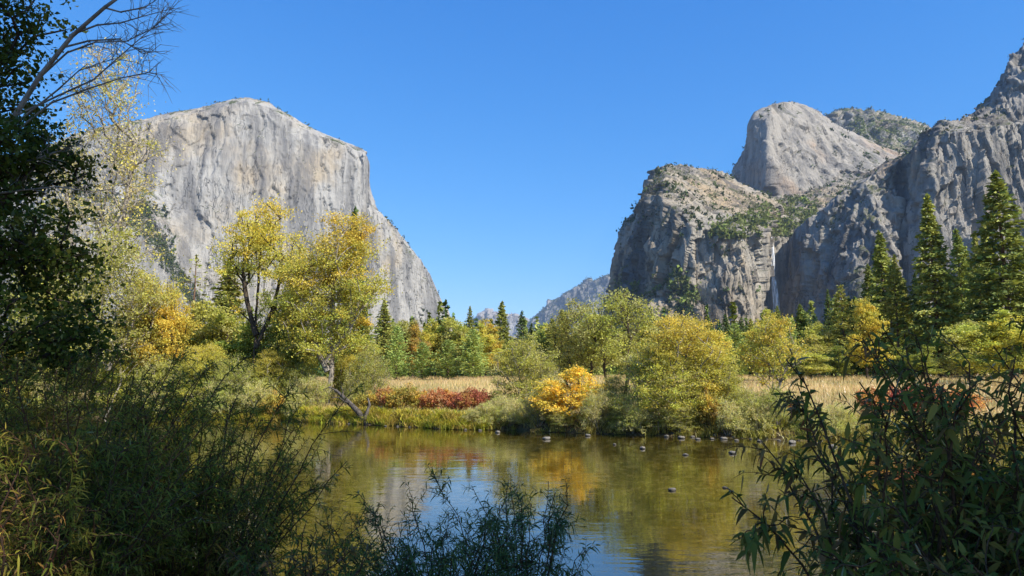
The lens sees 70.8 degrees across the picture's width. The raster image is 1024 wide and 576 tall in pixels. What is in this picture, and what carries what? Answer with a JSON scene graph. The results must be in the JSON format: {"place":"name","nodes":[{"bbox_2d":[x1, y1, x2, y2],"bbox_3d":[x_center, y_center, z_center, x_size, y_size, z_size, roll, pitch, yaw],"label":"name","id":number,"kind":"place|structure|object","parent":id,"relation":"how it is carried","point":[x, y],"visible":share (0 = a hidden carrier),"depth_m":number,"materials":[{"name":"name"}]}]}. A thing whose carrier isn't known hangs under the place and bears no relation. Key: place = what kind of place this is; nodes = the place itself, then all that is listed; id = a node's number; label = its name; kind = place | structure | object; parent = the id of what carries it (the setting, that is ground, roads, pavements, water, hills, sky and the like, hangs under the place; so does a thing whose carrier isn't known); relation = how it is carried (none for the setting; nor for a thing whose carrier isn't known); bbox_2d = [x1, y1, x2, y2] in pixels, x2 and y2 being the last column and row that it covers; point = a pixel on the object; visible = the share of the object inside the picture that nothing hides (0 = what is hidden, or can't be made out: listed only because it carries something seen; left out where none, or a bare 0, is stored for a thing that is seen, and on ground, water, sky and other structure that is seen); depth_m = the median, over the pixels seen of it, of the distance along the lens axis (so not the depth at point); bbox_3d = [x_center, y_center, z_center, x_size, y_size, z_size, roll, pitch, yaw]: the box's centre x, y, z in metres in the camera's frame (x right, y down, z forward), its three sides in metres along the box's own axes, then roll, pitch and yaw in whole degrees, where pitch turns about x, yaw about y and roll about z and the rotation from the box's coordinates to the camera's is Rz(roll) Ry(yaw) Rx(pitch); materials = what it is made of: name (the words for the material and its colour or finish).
{"place":"outdoors","nodes":[
{"label":"outdoors","id":0,"kind":"place"},
{"bbox_2d":[0,97,452,372],"bbox_3d":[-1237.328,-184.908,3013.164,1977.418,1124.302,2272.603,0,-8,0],"label":"granite cliff","id":1,"kind":"structure","parent":0,"point":[241,153],"depth_m":2416.53,"materials":[{"name":"stone"}]},
{"bbox_2d":[467,308,529,338],"bbox_3d":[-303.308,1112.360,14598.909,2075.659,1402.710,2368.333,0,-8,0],"label":"pale peak","id":2,"kind":"structure","parent":0,"point":[489,313],"depth_m":14271.23,"materials":[{"name":"stone"}]},
{"bbox_2d":[0,38,1023,343],"bbox_3d":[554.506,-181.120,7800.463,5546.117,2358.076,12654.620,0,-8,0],"label":"cliff scrub","id":3,"kind":"object","parent":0,"point":[718,228],"visible":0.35,"depth_m":1982.82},
{"bbox_2d":[0,0,1023,324],"label":"sky","id":4,"kind":"structure","parent":0,"point":[509,143],"materials":[{"name":"blue"}]},
{"bbox_2d":[27,373,1023,575],"bbox_3d":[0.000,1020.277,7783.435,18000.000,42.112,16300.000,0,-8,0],"label":"ground","id":5,"kind":"structure","parent":0,"point":[645,533],"depth_m":17.24,"materials":[{"name":"soil"}]},
{"bbox_2d":[0,450,82,575],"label":"willow shrub","id":6,"kind":"object","parent":5,"relation":"on","point":[45,571],"visible":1,"depth_m":3.42,"materials":[{"name":"green plant"}]},
{"bbox_2d":[0,236,84,417],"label":"aspen tree","id":7,"kind":"object","parent":5,"relation":"on","point":[24,320],"visible":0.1,"depth_m":48.65,"materials":[{"name":"green plant"}]},
{"bbox_2d":[24,349,99,412],"bbox_3d":[-30.780,6.284,49.204,4.915,5.302,4.338,5,-9,-33],"label":"willow shrub","id":8,"kind":"object","parent":5,"relation":"on","point":[57,383],"visible":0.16,"depth_m":48.78,"materials":[{"name":"green plant"}]},
{"bbox_2d":[0,329,147,541],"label":"willow shrub","id":9,"kind":"object","parent":5,"relation":"on","point":[101,366],"visible":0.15,"depth_m":6.81,"materials":[{"name":"green plant"}]},
{"bbox_2d":[0,0,196,402],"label":"alder tree","id":10,"kind":"object","parent":5,"relation":"on","point":[39,251],"visible":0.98,"depth_m":7.32,"materials":[{"name":"green plant"}]},
{"bbox_2d":[34,34,188,398],"bbox_3d":[-33.044,-5.651,57.441,13.601,29.840,8.966,0,-8,0],"label":"poplar tree","id":11,"kind":"object","parent":5,"relation":"on","point":[127,184],"visible":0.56,"depth_m":57.60,"materials":[{"name":"yellow plant"}]},
{"bbox_2d":[45,222,181,411],"bbox_3d":[-26.681,2.224,48.120,8.364,13.459,6.043,0,-8,-4],"label":"aspen tree","id":12,"kind":"object","parent":5,"relation":"on","point":[111,263],"visible":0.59,"depth_m":48.09,"materials":[{"name":"green plant"}]},
{"bbox_2d":[84,350,145,409],"bbox_3d":[-26.977,6.218,49.438,3.923,4.503,5.386,5,-9,-36],"label":"willow shrub","id":13,"kind":"object","parent":5,"relation":"on","point":[124,374],"visible":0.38,"depth_m":48.78,"materials":[{"name":"green plant"}]},
{"bbox_2d":[0,404,240,575],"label":"willow shrub","id":14,"kind":"object","parent":5,"relation":"on","point":[94,550],"visible":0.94,"depth_m":5.02,"materials":[{"name":"green plant"}]},
{"bbox_2d":[0,332,270,575],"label":"willow shrub","id":15,"kind":"object","parent":5,"relation":"on","point":[10,467],"visible":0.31,"depth_m":6.15,"materials":[{"name":"green plant"}]},
{"bbox_2d":[107,264,203,408],"bbox_3d":[-24.699,3.410,49.965,5.471,10.148,5.653,-7,-10,41],"label":"oak tree","id":16,"kind":"object","parent":5,"relation":"on","point":[174,321],"visible":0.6,"depth_m":49.57,"materials":[{"name":"yellow plant"}]},
{"bbox_2d":[124,353,202,413],"bbox_3d":[-23.424,6.412,48.451,4.866,4.544,4.294,-3,-8,20],"label":"willow shrub","id":17,"kind":"object","parent":5,"relation":"on","point":[159,366],"visible":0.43,"depth_m":48.09,"materials":[{"name":"green plant"}]},
{"bbox_2d":[175,254,209,399],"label":"pine tree","id":18,"kind":"object","parent":5,"relation":"on","point":[195,276],"visible":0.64,"depth_m":64.52,"materials":[{"name":"green plant"}]},
{"bbox_2d":[25,378,367,575],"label":"willow shrub","id":19,"kind":"object","parent":5,"relation":"on","point":[205,562],"visible":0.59,"depth_m":6.14,"materials":[{"name":"green plant"}]},
{"bbox_2d":[171,339,228,407],"bbox_3d":[-20.937,5.980,48.998,3.662,4.973,5.027,-2,-8,18],"label":"willow shrub","id":20,"kind":"object","parent":5,"relation":"on","point":[200,354],"visible":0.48,"depth_m":48.07,"materials":[{"name":"yellow plant"}]},
{"bbox_2d":[181,299,247,381],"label":"oak tree","id":21,"kind":"object","parent":5,"relation":"on","point":[223,326],"visible":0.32,"depth_m":57.46,"materials":[{"name":"green plant"}]},
{"bbox_2d":[197,376,245,414],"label":"willow shrub","id":22,"kind":"object","parent":5,"relation":"on","point":[226,394],"visible":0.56,"depth_m":46.96,"materials":[{"name":"green plant"}]},
{"bbox_2d":[206,260,256,361],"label":"conifer tree","id":23,"kind":"object","parent":5,"relation":"on","point":[228,287],"visible":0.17,"depth_m":66.20,"materials":[{"name":"green plant"}]},
{"bbox_2d":[207,351,258,404],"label":"willow shrub","id":24,"kind":"object","parent":5,"relation":"on","point":[242,380],"visible":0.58,"depth_m":47.66,"materials":[{"name":"green plant"}]},
{"bbox_2d":[205,320,268,402],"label":"oak tree","id":25,"kind":"object","parent":5,"relation":"on","point":[246,347],"visible":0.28,"depth_m":52.57,"materials":[{"name":"green plant"}]},
{"bbox_2d":[235,377,283,410],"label":"willow shrub","id":26,"kind":"object","parent":5,"relation":"on","point":[253,390],"visible":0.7,"depth_m":46.63,"materials":[{"name":"green plant"}]},
{"bbox_2d":[206,193,321,379],"bbox_3d":[-17.397,0.840,50.443,8.487,15.164,6.342,1,-8,-6],"label":"maple tree","id":27,"kind":"object","parent":5,"relation":"on","point":[258,243],"visible":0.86,"depth_m":50.35,"materials":[{"name":"yellow plant"}]},
{"bbox_2d":[241,348,296,402],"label":"willow shrub","id":28,"kind":"object","parent":5,"relation":"on","point":[266,366],"visible":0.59,"depth_m":48.26,"materials":[{"name":"green plant"}]},
{"bbox_2d":[256,330,303,394],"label":"oak tree","id":29,"kind":"object","parent":5,"relation":"on","point":[278,337],"visible":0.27,"depth_m":49.52,"materials":[{"name":"green plant"}]},
{"bbox_2d":[251,275,326,381],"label":"oak tree","id":30,"kind":"object","parent":5,"relation":"on","point":[269,330],"visible":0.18,"depth_m":53.94,"materials":[{"name":"green plant"}]},
{"bbox_2d":[217,513,380,575],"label":"leafy shrub","id":31,"kind":"object","parent":5,"relation":"on","point":[261,565],"visible":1,"depth_m":5.35,"materials":[{"name":"green plant"}]},
{"bbox_2d":[280,358,320,399],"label":"willow shrub","id":32,"kind":"object","parent":5,"relation":"on","point":[296,376],"visible":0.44,"depth_m":48.65,"materials":[{"name":"green plant"}]},
{"bbox_2d":[285,373,335,406],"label":"willow shrub","id":33,"kind":"object","parent":5,"relation":"on","point":[322,393],"visible":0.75,"depth_m":47.05,"materials":[{"name":"green plant"}]},
{"bbox_2d":[256,209,402,405],"bbox_3d":[-12.572,1.350,48.790,9.981,13.681,7.198,-1,-8,6],"label":"maple tree","id":34,"kind":"object","parent":5,"relation":"on","point":[330,272],"visible":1,"depth_m":48.16,"materials":[{"name":"yellow plant"}]},
{"bbox_2d":[326,353,366,404],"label":"willow shrub","id":35,"kind":"object","parent":5,"relation":"on","point":[343,367],"visible":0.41,"depth_m":51.40,"materials":[{"name":"green plant"}]},
{"bbox_2d":[323,206,382,398],"bbox_3d":[-11.757,1.125,54.087,4.499,15.200,3.886,-5,-9,34],"label":"conifer tree","id":36,"kind":"object","parent":5,"relation":"on","point":[355,209],"visible":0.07,"depth_m":53.55,"materials":[{"name":"green plant"}]},
{"bbox_2d":[342,342,393,401],"bbox_3d":[-9.293,5.674,46.739,3.267,4.612,2.883,-5,-9,31],"label":"willow shrub","id":37,"kind":"object","parent":5,"relation":"on","point":[369,367],"visible":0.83,"depth_m":46.48,"materials":[{"name":"green plant"}]},
{"bbox_2d":[372,299,398,378],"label":"conifer tree","id":38,"kind":"object","parent":5,"relation":"on","point":[385,332],"visible":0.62,"depth_m":139.62,"materials":[{"name":"green plant"}]},
{"bbox_2d":[379,325,412,379],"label":"cedar tree","id":39,"kind":"object","parent":5,"relation":"on","point":[397,344],"visible":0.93,"depth_m":133.20,"materials":[{"name":"green plant"}]},
{"bbox_2d":[381,382,426,409],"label":"dogwood shrub","id":40,"kind":"object","parent":5,"relation":"on","point":[410,396],"visible":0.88,"depth_m":41.26,"materials":[{"name":"yellow plant"}]},
{"bbox_2d":[398,319,431,377],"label":"oak tree","id":41,"kind":"object","parent":5,"relation":"on","point":[413,329],"visible":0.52,"depth_m":145.16,"materials":[{"name":"green plant"}]},
{"bbox_2d":[406,342,438,379],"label":"cedar tree","id":42,"kind":"object","parent":5,"relation":"on","point":[419,366],"visible":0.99,"depth_m":132.03,"materials":[{"name":"green plant"}]},
{"bbox_2d":[407,317,444,375],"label":"oak tree","id":43,"kind":"object","parent":5,"relation":"on","point":[430,336],"visible":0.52,"depth_m":150.75,"materials":[{"name":"yellow plant"}]},
{"bbox_2d":[416,387,459,409],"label":"dogwood shrub","id":44,"kind":"object","parent":5,"relation":"on","point":[439,398],"visible":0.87,"depth_m":40.21,"materials":[{"name":"red plant"}]},
{"bbox_2d":[305,475,577,575],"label":"willow shrub","id":45,"kind":"object","parent":5,"relation":"on","point":[406,564],"visible":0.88,"depth_m":6.93,"materials":[{"name":"green plant"}]},
{"bbox_2d":[431,339,463,378],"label":"cedar tree","id":46,"kind":"object","parent":5,"relation":"on","point":[446,354],"visible":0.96,"depth_m":130.01,"materials":[{"name":"green plant"}]},
{"bbox_2d":[432,316,473,375],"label":"oak tree","id":47,"kind":"object","parent":5,"relation":"on","point":[446,333],"visible":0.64,"depth_m":149.25,"materials":[{"name":"green plant"}]},
{"bbox_2d":[450,387,491,411],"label":"dogwood shrub","id":48,"kind":"object","parent":5,"relation":"on","point":[474,397],"visible":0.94,"depth_m":39.47,"materials":[{"name":"red plant"}]},
{"bbox_2d":[454,328,490,377],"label":"cedar tree","id":49,"kind":"object","parent":5,"relation":"on","point":[472,351],"visible":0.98,"depth_m":128.96,"materials":[{"name":"green plant"}]},
{"bbox_2d":[459,323,497,375],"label":"oak tree","id":50,"kind":"object","parent":5,"relation":"on","point":[489,339],"visible":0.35,"depth_m":144.50,"materials":[{"name":"yellow plant"}]},
{"bbox_2d":[466,315,504,375],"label":"oak tree","id":51,"kind":"object","parent":5,"relation":"on","point":[492,329],"visible":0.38,"depth_m":147.34,"materials":[{"name":"yellow plant"}]},
{"bbox_2d":[471,400,505,424],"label":"willow shrub","id":52,"kind":"object","parent":5,"relation":"on","point":[495,410],"visible":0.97,"depth_m":36.66,"materials":[{"name":"green plant"}]},
{"bbox_2d":[487,301,513,376],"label":"conifer tree","id":53,"kind":"object","parent":5,"relation":"on","point":[501,321],"visible":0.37,"depth_m":157.55,"materials":[{"name":"green plant"}]},
{"bbox_2d":[416,463,604,575],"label":"willow shrub","id":54,"kind":"object","parent":5,"relation":"on","point":[557,529],"visible":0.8,"depth_m":7.14,"materials":[{"name":"green plant"}]},
{"bbox_2d":[0,296,1021,377],"bbox_3d":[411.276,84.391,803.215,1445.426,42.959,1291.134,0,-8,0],"label":"distant forest","id":55,"kind":"object","parent":5,"relation":"on","point":[618,369],"visible":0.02,"depth_m":194.98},
{"bbox_2d":[0,374,1023,421],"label":"meadow grass","id":56,"kind":"structure","parent":5,"relation":"on","point":[825,393],"depth_m":83.62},
{"bbox_2d":[499,393,525,425],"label":"willow shrub","id":57,"kind":"object","parent":5,"relation":"on","point":[511,405],"visible":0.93,"depth_m":36.33,"materials":[{"name":"green plant"}]},
{"bbox_2d":[483,328,564,405],"bbox_3d":[0.764,4.639,40.514,4.642,4.959,4.097,-3,-8,24],"label":"willow shrub","id":58,"kind":"object","parent":5,"relation":"on","point":[529,363],"visible":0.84,"depth_m":40.02,"materials":[{"name":"green plant"}]},
{"bbox_2d":[26,401,1023,443],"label":"bank grass","id":59,"kind":"structure","parent":5,"relation":"on","point":[380,416],"depth_m":36.85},
{"bbox_2d":[514,392,556,425],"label":"willow shrub","id":60,"kind":"object","parent":5,"relation":"on","point":[530,412],"visible":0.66,"depth_m":35.50,"materials":[{"name":"green plant"}]},
{"bbox_2d":[526,362,616,419],"bbox_3d":[2.966,4.996,35.113,4.952,2.877,2.849,0,-8,-1],"label":"autumn shrub","id":61,"kind":"object","parent":5,"relation":"on","point":[557,389],"visible":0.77,"depth_m":34.86,"materials":[{"name":"yellow plant"}]},
{"bbox_2d":[538,297,624,397],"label":"alder tree","id":62,"kind":"object","parent":5,"relation":"on","point":[565,361],"visible":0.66,"depth_m":48.87,"materials":[{"name":"green plant"}]},
{"bbox_2d":[576,385,616,429],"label":"willow shrub","id":63,"kind":"object","parent":5,"relation":"on","point":[595,411],"visible":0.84,"depth_m":33.54,"materials":[{"name":"green plant"}]},
{"bbox_2d":[595,370,630,401],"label":"willow shrub","id":64,"kind":"object","parent":5,"relation":"on","point":[612,380],"visible":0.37,"depth_m":35.68,"materials":[{"name":"green plant"}]},
{"bbox_2d":[562,287,668,399],"bbox_3d":[6.853,3.768,46.012,7.384,7.914,5.349,6,-9,-36],"label":"alder tree","id":65,"kind":"object","parent":5,"relation":"on","point":[619,345],"visible":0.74,"depth_m":45.61,"materials":[{"name":"green plant"}]},
{"bbox_2d":[596,390,637,424],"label":"willow shrub","id":66,"kind":"object","parent":5,"relation":"on","point":[620,402],"visible":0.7,"depth_m":33.42,"materials":[{"name":"green plant"}]},
{"bbox_2d":[606,396,654,433],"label":"willow shrub","id":67,"kind":"object","parent":5,"relation":"on","point":[635,416],"visible":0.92,"depth_m":32.63,"materials":[{"name":"green plant"}]},
{"bbox_2d":[620,339,679,410],"bbox_3d":[6.640,4.433,35.544,3.726,4.090,3.288,4,-9,-27],"label":"willow shrub","id":68,"kind":"object","parent":5,"relation":"on","point":[630,375],"visible":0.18,"depth_m":34.92,"materials":[{"name":"green plant"}]},
{"bbox_2d":[641,396,681,432],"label":"willow shrub","id":69,"kind":"object","parent":5,"relation":"on","point":[656,420],"visible":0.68,"depth_m":32.36,"materials":[{"name":"green plant"}]},
{"bbox_2d":[615,308,743,419],"bbox_3d":[7.675,3.588,33.095,6.097,5.394,4.441,0,-8,0],"label":"willow tree","id":70,"kind":"object","parent":5,"relation":"on","point":[675,336],"visible":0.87,"depth_m":32.65,"materials":[{"name":"green plant"}]},
{"bbox_2d":[656,401,706,432],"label":"willow shrub","id":71,"kind":"object","parent":5,"relation":"on","point":[686,422],"visible":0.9,"depth_m":31.89,"materials":[{"name":"green plant"}]},
{"bbox_2d":[691,387,723,430],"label":"autumn shrub","id":72,"kind":"object","parent":5,"relation":"on","point":[711,418],"visible":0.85,"depth_m":31.75,"materials":[{"name":"yellow plant"}]},
{"bbox_2d":[702,358,748,413],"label":"willow shrub","id":73,"kind":"object","parent":5,"relation":"on","point":[736,379],"visible":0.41,"depth_m":32.35,"materials":[{"name":"green plant"}]},
{"bbox_2d":[710,394,750,435],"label":"willow shrub","id":74,"kind":"object","parent":5,"relation":"on","point":[731,415],"visible":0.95,"depth_m":30.95,"materials":[{"name":"green plant"}]},
{"bbox_2d":[603,164,862,338],"bbox_3d":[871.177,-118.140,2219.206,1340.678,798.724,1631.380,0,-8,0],"label":"granite buttress","id":75,"kind":"structure","parent":5,"relation":"on","point":[694,253],"depth_m":1615.44,"materials":[{"name":"stone"}]},
{"bbox_2d":[726,322,749,376],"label":"cedar tree","id":76,"kind":"object","parent":5,"relation":"on","point":[736,333],"visible":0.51,"depth_m":123.46,"materials":[{"name":"green plant"}]},
{"bbox_2d":[728,386,769,421],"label":"willow shrub","id":77,"kind":"object","parent":5,"relation":"on","point":[749,396],"visible":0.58,"depth_m":31.39,"materials":[{"name":"green plant"}]},
{"bbox_2d":[735,398,776,435],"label":"willow shrub","id":78,"kind":"object","parent":5,"relation":"on","point":[761,420],"visible":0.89,"depth_m":30.78,"materials":[{"name":"green plant"}]},
{"bbox_2d":[739,308,790,379],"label":"maple tree","id":79,"kind":"object","parent":5,"relation":"on","point":[750,332],"visible":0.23,"depth_m":103.00,"materials":[{"name":"yellow plant"}]},
{"bbox_2d":[733,314,816,392],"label":"sapling tree","id":80,"kind":"object","parent":5,"relation":"on","point":[777,329],"visible":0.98,"depth_m":33.21,"materials":[{"name":"green plant"}]},
{"bbox_2d":[754,382,795,425],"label":"willow shrub","id":81,"kind":"object","parent":5,"relation":"on","point":[771,399],"visible":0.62,"depth_m":30.97,"materials":[{"name":"green plant"}]},
{"bbox_2d":[792,351,837,377],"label":"oak tree","id":82,"kind":"object","parent":5,"relation":"on","point":[808,368],"visible":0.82,"depth_m":109.93,"materials":[{"name":"green plant"}]},
{"bbox_2d":[799,321,837,374],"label":"oak tree","id":83,"kind":"object","parent":5,"relation":"on","point":[821,345],"visible":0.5,"depth_m":125.18,"materials":[{"name":"green plant"}]},
{"bbox_2d":[819,345,853,376],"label":"oak tree","id":84,"kind":"object","parent":5,"relation":"on","point":[834,361],"visible":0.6,"depth_m":116.93,"materials":[{"name":"green plant"}]},
{"bbox_2d":[826,284,854,376],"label":"pine tree","id":85,"kind":"object","parent":5,"relation":"on","point":[836,314],"visible":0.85,"depth_m":125.61,"materials":[{"name":"green plant"}]},
{"bbox_2d":[822,401,860,434],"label":"willow shrub","id":86,"kind":"object","parent":5,"relation":"on","point":[843,420],"visible":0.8,"depth_m":30.49,"materials":[{"name":"green plant"}]},
{"bbox_2d":[839,296,895,378],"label":"maple tree","id":87,"kind":"object","parent":5,"relation":"on","point":[868,322],"visible":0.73,"depth_m":111.47,"materials":[{"name":"yellow plant"}]},
{"bbox_2d":[719,320,1023,575],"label":"leafy shrub","id":88,"kind":"object","parent":5,"relation":"on","point":[751,544],"visible":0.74,"depth_m":3.30,"materials":[{"name":"green plant"}]},
{"bbox_2d":[866,230,911,371],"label":"conifer tree","id":89,"kind":"object","parent":5,"relation":"on","point":[878,285],"visible":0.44,"depth_m":130.73,"materials":[{"name":"green plant"}]},
{"bbox_2d":[877,263,916,355],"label":"pine tree","id":90,"kind":"object","parent":5,"relation":"on","point":[901,300],"visible":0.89,"depth_m":122.02,"materials":[{"name":"green plant"}]},
{"bbox_2d":[781,43,1023,340],"bbox_3d":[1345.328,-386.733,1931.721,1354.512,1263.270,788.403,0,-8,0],"label":"granite wall","id":91,"kind":"structure","parent":5,"relation":"on","point":[829,255],"depth_m":1674.57,"materials":[{"name":"stone"}]},
{"bbox_2d":[791,476,1023,575],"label":"leafy shrub","id":92,"kind":"object","parent":5,"relation":"on","point":[901,556],"visible":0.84,"depth_m":2.78,"materials":[{"name":"green plant"}]},
{"bbox_2d":[831,318,1023,573],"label":"leafy shrub","id":93,"kind":"object","parent":5,"relation":"on","point":[918,438],"visible":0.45,"depth_m":3.59,"materials":[{"name":"green plant"}]},
{"bbox_2d":[909,344,947,374],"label":"oak tree","id":94,"kind":"object","parent":5,"relation":"on","point":[928,363],"visible":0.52,"depth_m":108.89,"materials":[{"name":"green plant"}]},
{"bbox_2d":[901,193,972,376],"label":"conifer tree","id":95,"kind":"object","parent":5,"relation":"on","point":[939,279],"visible":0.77,"depth_m":118.13,"materials":[{"name":"green plant"}]},
{"bbox_2d":[941,228,978,375],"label":"conifer tree","id":96,"kind":"object","parent":5,"relation":"on","point":[957,253],"visible":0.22,"depth_m":139.27,"materials":[{"name":"green plant"}]},
{"bbox_2d":[929,319,994,381],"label":"maple tree","id":97,"kind":"object","parent":5,"relation":"on","point":[963,344],"visible":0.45,"depth_m":91.41,"materials":[{"name":"green plant"}]},
{"bbox_2d":[959,232,991,375],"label":"conifer tree","id":98,"kind":"object","parent":5,"relation":"on","point":[970,303],"visible":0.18,"depth_m":133.45,"materials":[{"name":"green plant"}]},
{"bbox_2d":[950,307,1023,385],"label":"maple tree","id":99,"kind":"object","parent":5,"relation":"on","point":[984,338],"visible":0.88,"depth_m":83.88,"materials":[{"name":"green plant"}]},
{"bbox_2d":[952,170,1023,377],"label":"conifer tree","id":100,"kind":"object","parent":5,"relation":"on","point":[1005,281],"visible":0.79,"depth_m":112.90,"materials":[{"name":"green plant"}]},
{"bbox_2d":[527,275,609,335],"bbox_3d":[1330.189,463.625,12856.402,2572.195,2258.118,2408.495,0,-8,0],"label":"forested ridge","id":101,"kind":"structure","parent":0,"point":[592,288],"depth_m":12514.10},
{"bbox_2d":[731,101,904,196],"bbox_3d":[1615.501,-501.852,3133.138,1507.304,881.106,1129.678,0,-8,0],"label":"granite dome","id":102,"kind":"structure","parent":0,"point":[774,137],"depth_m":2759.16,"materials":[{"name":"stone"}]},
{"bbox_2d":[826,108,930,151],"bbox_3d":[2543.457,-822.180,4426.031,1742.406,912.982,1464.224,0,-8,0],"label":"granite crag","id":103,"kind":"structure","parent":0,"point":[867,114],"depth_m":3939.91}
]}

